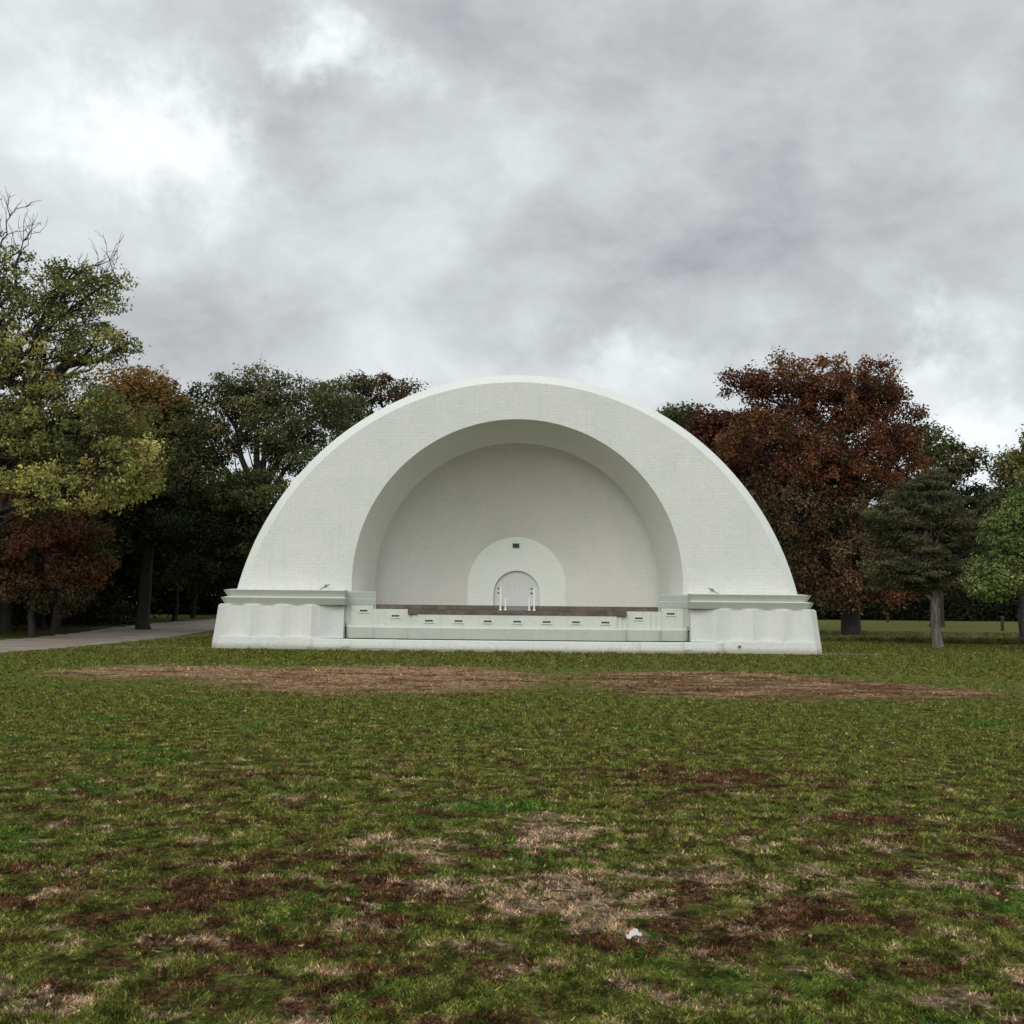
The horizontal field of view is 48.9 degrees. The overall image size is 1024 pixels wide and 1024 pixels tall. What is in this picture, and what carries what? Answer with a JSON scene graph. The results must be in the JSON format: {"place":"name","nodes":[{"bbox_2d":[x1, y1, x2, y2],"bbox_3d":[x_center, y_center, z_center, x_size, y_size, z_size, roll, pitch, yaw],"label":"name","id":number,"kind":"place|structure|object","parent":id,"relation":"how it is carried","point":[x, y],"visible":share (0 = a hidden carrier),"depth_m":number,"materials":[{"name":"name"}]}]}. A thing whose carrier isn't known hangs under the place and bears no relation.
{"place":"outdoors","nodes":[
{"label":"outdoors","id":0,"kind":"place"},
{"bbox_2d":[0,619,215,652],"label":"gravel road","id":1,"kind":"structure","parent":0,"point":[130,633],"depth_m":58.43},
{"bbox_2d":[0,613,1023,1023],"bbox_3d":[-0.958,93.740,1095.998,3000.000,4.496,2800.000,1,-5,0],"label":"lawn ground","id":2,"kind":"structure","parent":0,"point":[770,969],"depth_m":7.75,"materials":[{"name":"green plant"}]},
{"bbox_2d":[0,393,116,631],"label":"woodland tree","id":3,"kind":"object","parent":2,"relation":"on","point":[5,618],"visible":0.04,"depth_m":65.60,"materials":[{"name":"green plant"}]},
{"bbox_2d":[0,493,121,637],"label":"young tree","id":4,"kind":"object","parent":2,"relation":"on","point":[69,565],"visible":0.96,"depth_m":55.27,"materials":[{"name":"brown plant"}]},
{"bbox_2d":[0,434,133,632],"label":"woodland tree","id":5,"kind":"object","parent":2,"relation":"on","point":[55,624],"visible":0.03,"depth_m":63.63,"materials":[{"name":"green plant"}]},
{"bbox_2d":[11,574,136,625],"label":"undergrowth","id":6,"kind":"object","parent":2,"relation":"on","point":[93,617],"visible":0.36,"depth_m":78.94,"materials":[{"name":"green plant"}]},
{"bbox_2d":[35,433,122,627],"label":"woodland tree","id":7,"kind":"object","parent":2,"relation":"on","point":[40,620],"depth_m":73.38,"materials":[{"name":"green plant"}]},
{"bbox_2d":[0,187,170,529],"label":"oak tree","id":8,"kind":"object","parent":2,"relation":"on","point":[52,479],"visible":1,"depth_m":47.89,"materials":[{"name":"green plant"}]},
{"bbox_2d":[10,565,169,626],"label":"undergrowth","id":9,"kind":"object","parent":2,"relation":"on","point":[20,617],"visible":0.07,"depth_m":85.50,"materials":[{"name":"green plant"}]},
{"bbox_2d":[89,508,141,622],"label":"woodland tree","id":10,"kind":"object","parent":2,"relation":"on","point":[117,576],"visible":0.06,"depth_m":82.54,"materials":[{"name":"green plant"}]},
{"bbox_2d":[52,358,212,629],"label":"maple tree","id":11,"kind":"object","parent":2,"relation":"on","point":[137,386],"visible":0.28,"depth_m":71.42,"materials":[{"name":"brown plant"}]},
{"bbox_2d":[106,470,191,587],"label":"woodland tree","id":12,"kind":"object","parent":2,"relation":"on","point":[160,560],"visible":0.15,"depth_m":81.98,"materials":[{"name":"green plant"}]},
{"bbox_2d":[151,520,219,620],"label":"woodland tree","id":13,"kind":"object","parent":2,"relation":"on","point":[176,586],"visible":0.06,"depth_m":91.47,"materials":[{"name":"green plant"}]},
{"bbox_2d":[165,514,226,617],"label":"woodland tree","id":14,"kind":"object","parent":2,"relation":"on","point":[193,607],"visible":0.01,"depth_m":99.47,"materials":[{"name":"green plant"}]},
{"bbox_2d":[198,484,248,602],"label":"woodland tree","id":15,"kind":"object","parent":2,"relation":"on","point":[228,545],"visible":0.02,"depth_m":102.86,"materials":[{"name":"green plant"}]},
{"bbox_2d":[142,356,370,601],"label":"oak tree","id":16,"kind":"object","parent":2,"relation":"on","point":[248,505],"visible":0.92,"depth_m":68.99,"materials":[{"name":"green plant"}]},
{"bbox_2d":[298,369,428,463],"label":"oak tree","id":17,"kind":"object","parent":2,"relation":"on","point":[364,385],"visible":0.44,"depth_m":78.31,"materials":[{"name":"green plant"}]},
{"bbox_2d":[0,647,1023,1023],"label":"fallen leaves","id":18,"kind":"object","parent":2,"relation":"on","point":[544,865],"visible":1,"depth_m":7.12,"materials":[{"name":"brown plant"}]},
{"bbox_2d":[211,375,821,653],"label":"bandshell","id":19,"kind":"structure","parent":2,"relation":"on","point":[517,513],"depth_m":46.04,"materials":[{"name":"white paint"}]},
{"bbox_2d":[625,928,641,938],"bbox_3d":[0.608,2.116,5.652,0.070,0.046,0.052,2,-5,-20],"label":"paper scrap","id":20,"kind":"object","parent":2,"relation":"on","point":[634,932],"visible":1,"depth_m":5.65,"materials":[{"name":"white paper"}]},
{"bbox_2d":[656,399,706,432],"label":"oak tree","id":21,"kind":"object","parent":2,"relation":"on","point":[674,414],"visible":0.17,"depth_m":91.96,"materials":[{"name":"green plant"}]},
{"bbox_2d":[683,403,805,593],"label":"maple tree","id":22,"kind":"object","parent":2,"relation":"on","point":[702,429],"visible":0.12,"depth_m":83.61,"materials":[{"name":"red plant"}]},
{"bbox_2d":[709,345,937,634],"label":"maple tree","id":23,"kind":"object","parent":2,"relation":"on","point":[803,470],"visible":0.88,"depth_m":74.78,"materials":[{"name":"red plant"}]},
{"bbox_2d":[885,613,889,621],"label":"park post","id":24,"kind":"object","parent":2,"relation":"on","point":[887,616],"visible":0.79,"depth_m":111.43,"materials":[{"name":"grey wood"}]},
{"bbox_2d":[799,588,1019,621],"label":"undergrowth","id":25,"kind":"object","parent":2,"relation":"on","point":[969,608],"visible":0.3,"depth_m":120.41,"materials":[{"name":"green plant"}]},
{"bbox_2d":[851,463,989,647],"bbox_3d":[19.709,2.116,54.127,6.626,9.089,4.604,1,-5,0],"label":"juniper tree","id":26,"kind":"object","parent":2,"relation":"on","point":[927,566],"visible":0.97,"depth_m":53.54,"materials":[{"name":"green plant"}]},
{"bbox_2d":[876,417,997,626],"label":"oak tree","id":27,"kind":"object","parent":2,"relation":"on","point":[945,450],"visible":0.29,"depth_m":97.88,"materials":[{"name":"green plant"}]},
{"bbox_2d":[957,467,1023,603],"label":"broadleaf tree","id":28,"kind":"object","parent":2,"relation":"on","point":[1002,579],"visible":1,"depth_m":49.34,"materials":[{"name":"green plant"}]},
{"bbox_2d":[975,424,1023,639],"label":"broadleaf tree","id":29,"kind":"object","parent":2,"relation":"on","point":[1009,465],"visible":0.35,"depth_m":70.02,"materials":[{"name":"green plant"}]},
{"bbox_2d":[1000,616,1004,630],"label":"park post","id":30,"kind":"object","parent":2,"relation":"on","point":[1002,618],"visible":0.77,"depth_m":87.53,"materials":[{"name":"grey wood"}]},
{"bbox_2d":[0,0,1023,601],"label":"sky","id":31,"kind":"structure","parent":0,"point":[641,201],"materials":[{"name":"grey"}]}
]}

